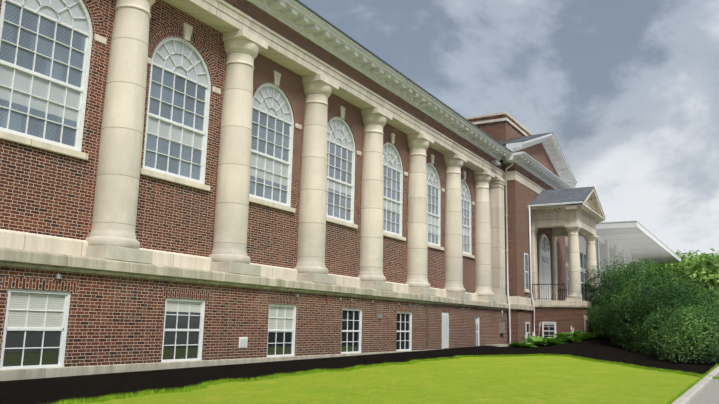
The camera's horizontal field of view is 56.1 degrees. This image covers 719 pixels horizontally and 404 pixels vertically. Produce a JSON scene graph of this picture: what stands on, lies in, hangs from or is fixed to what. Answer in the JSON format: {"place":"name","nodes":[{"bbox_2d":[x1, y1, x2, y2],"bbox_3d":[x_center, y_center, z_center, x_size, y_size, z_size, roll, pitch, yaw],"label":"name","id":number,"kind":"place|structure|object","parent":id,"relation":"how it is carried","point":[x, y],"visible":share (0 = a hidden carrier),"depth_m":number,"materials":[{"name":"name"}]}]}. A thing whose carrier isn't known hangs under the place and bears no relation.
{"place":"outdoors","nodes":[
{"label":"outdoors","id":0,"kind":"place"},
{"bbox_2d":[0,337,718,403],"bbox_3d":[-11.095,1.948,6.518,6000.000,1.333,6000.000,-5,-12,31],"label":"lawn","id":1,"kind":"structure","parent":0,"point":[557,379],"depth_m":15.70,"materials":[{"name":"green plant"}]},
{"bbox_2d":[0,0,601,366],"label":"brick walls","id":2,"kind":"structure","parent":1,"relation":"on","point":[113,320],"depth_m":19.19,"materials":[{"name":"brown brick"}]},
{"bbox_2d":[0,0,468,252],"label":"arched windows","id":3,"kind":"structure","parent":2,"relation":"in","point":[22,80],"depth_m":17.80,"materials":[{"name":"grey glass"}]},
{"bbox_2d":[3,0,480,315],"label":"brick arches","id":4,"kind":"structure","parent":2,"relation":"attached to","point":[157,36],"depth_m":18.80,"materials":[{"name":"brown brick"}]},
{"bbox_2d":[3,292,553,366],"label":"basement windows","id":5,"kind":"structure","parent":2,"relation":"in","point":[15,339],"depth_m":16.42,"materials":[{"name":"white glass"}]},
{"bbox_2d":[55,160,504,348],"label":"wall fixtures","id":6,"kind":"object","parent":2,"relation":"attached to","point":[494,163],"depth_m":28.64,"materials":[{"name":"silver metal"}]},
{"bbox_2d":[0,0,582,369],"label":"white building joinery","id":7,"kind":"object","parent":2,"relation":"attached to","point":[297,17],"visible":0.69,"depth_m":22.09,"materials":[{"name":"white wood"}]},
{"bbox_2d":[0,247,593,380],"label":"stone ledge","id":8,"kind":"object","parent":2,"relation":"attached to","point":[12,257],"visible":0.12,"depth_m":16.52,"materials":[{"name":"beige stone"}]},
{"bbox_2d":[85,0,597,303],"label":"columns","id":9,"kind":"structure","parent":8,"relation":"on","point":[112,235],"depth_m":22.18,"materials":[{"name":"beige stone"}]},
{"bbox_2d":[0,0,604,305],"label":"stone trim","id":10,"kind":"structure","parent":2,"relation":"attached to","point":[222,16],"depth_m":22.46,"materials":[{"name":"beige stone"}]},
{"bbox_2d":[498,136,525,163],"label":"building roof","id":11,"kind":"structure","parent":2,"relation":"on","point":[501,142],"depth_m":42.39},
{"bbox_2d":[505,162,534,344],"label":"downspouts","id":12,"kind":"object","parent":2,"relation":"attached to","point":[506,215],"visible":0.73,"depth_m":38.80,"materials":[{"name":"white paint"}]},
{"bbox_2d":[502,132,576,182],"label":"pediment lead flashing","id":13,"kind":"object","parent":2,"relation":"on","point":[526,138],"visible":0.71,"depth_m":41.03,"materials":[{"name":"grey metal"}]},
{"bbox_2d":[532,284,599,301],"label":"portico iron railings","id":14,"kind":"object","parent":2,"relation":"attached to","point":[584,288],"visible":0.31,"depth_m":39.17,"materials":[{"name":"black metal"}]},
{"bbox_2d":[529,186,604,216],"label":"portico roof","id":15,"kind":"structure","parent":2,"relation":"on","point":[563,195],"depth_m":41.05,"materials":[{"name":"grey"}]},
{"bbox_2d":[486,344,509,346],"bbox_3d":[7.683,7.936,35.518,0.880,0.830,3.300,-5,-12,31],"label":"concrete pad","id":16,"kind":"object","parent":1,"relation":"on","point":[501,345],"visible":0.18,"depth_m":34.56,"materials":[{"name":"grey concrete"}]},
{"bbox_2d":[508,330,607,347],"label":"hosta plants","id":17,"kind":"object","parent":1,"relation":"on","point":[558,339],"visible":0.94,"depth_m":35.58,"materials":[{"name":"green plant"}]},
{"bbox_2d":[525,315,606,339],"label":"hosta flowers","id":18,"kind":"object","parent":1,"relation":"on","point":[555,329],"visible":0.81,"depth_m":36.08,"materials":[{"name":"white plant"}]},
{"bbox_2d":[565,221,680,297],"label":"white building","id":19,"kind":"structure","parent":1,"relation":"on","point":[611,243],"depth_m":59.58,"materials":[{"name":"white paint"}]},
{"bbox_2d":[567,247,586,296],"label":"portico window","id":20,"kind":"structure","parent":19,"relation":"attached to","point":[581,267],"depth_m":60.62,"materials":[{"name":"grey glass"}]},
{"bbox_2d":[595,221,681,262],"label":"canopy roof edge","id":21,"kind":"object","parent":19,"relation":"attached to","point":[640,232],"depth_m":56.27,"materials":[{"name":"grey metal"}]},
{"bbox_2d":[581,256,718,363],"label":"shrub","id":22,"kind":"object","parent":1,"relation":"on","point":[670,299],"depth_m":30.74,"materials":[{"name":"green plant"}]},
{"bbox_2d":[596,283,718,362],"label":"shade shrub","id":23,"kind":"object","parent":1,"relation":"on","point":[692,350],"visible":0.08,"depth_m":29.52,"materials":[{"name":"green plant"}]},
{"bbox_2d":[645,248,718,302],"bbox_3d":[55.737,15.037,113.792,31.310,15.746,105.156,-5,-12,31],"label":"tree","id":24,"kind":"object","parent":1,"relation":"on","point":[705,265],"depth_m":69.12,"materials":[{"name":"green plant"}]},
{"bbox_2d":[295,0,512,152],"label":"gutter","id":25,"kind":"object","parent":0,"point":[339,30],"visible":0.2,"depth_m":25.76,"materials":[{"name":"grey metal"}]},
{"bbox_2d":[299,0,718,257],"label":"sky","id":26,"kind":"structure","parent":0,"point":[627,91],"materials":[{"name":"grey"}]},
{"bbox_2d":[525,237,548,337],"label":"windows","id":27,"kind":"structure","parent":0,"point":[545,259],"depth_m":39.29,"materials":[{"name":"white glass"}]},
{"bbox_2d":[672,366,718,403],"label":"pavement kerb","id":28,"kind":"structure","parent":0,"point":[689,395],"depth_m":15.17,"materials":[{"name":"concrete"}]}
]}

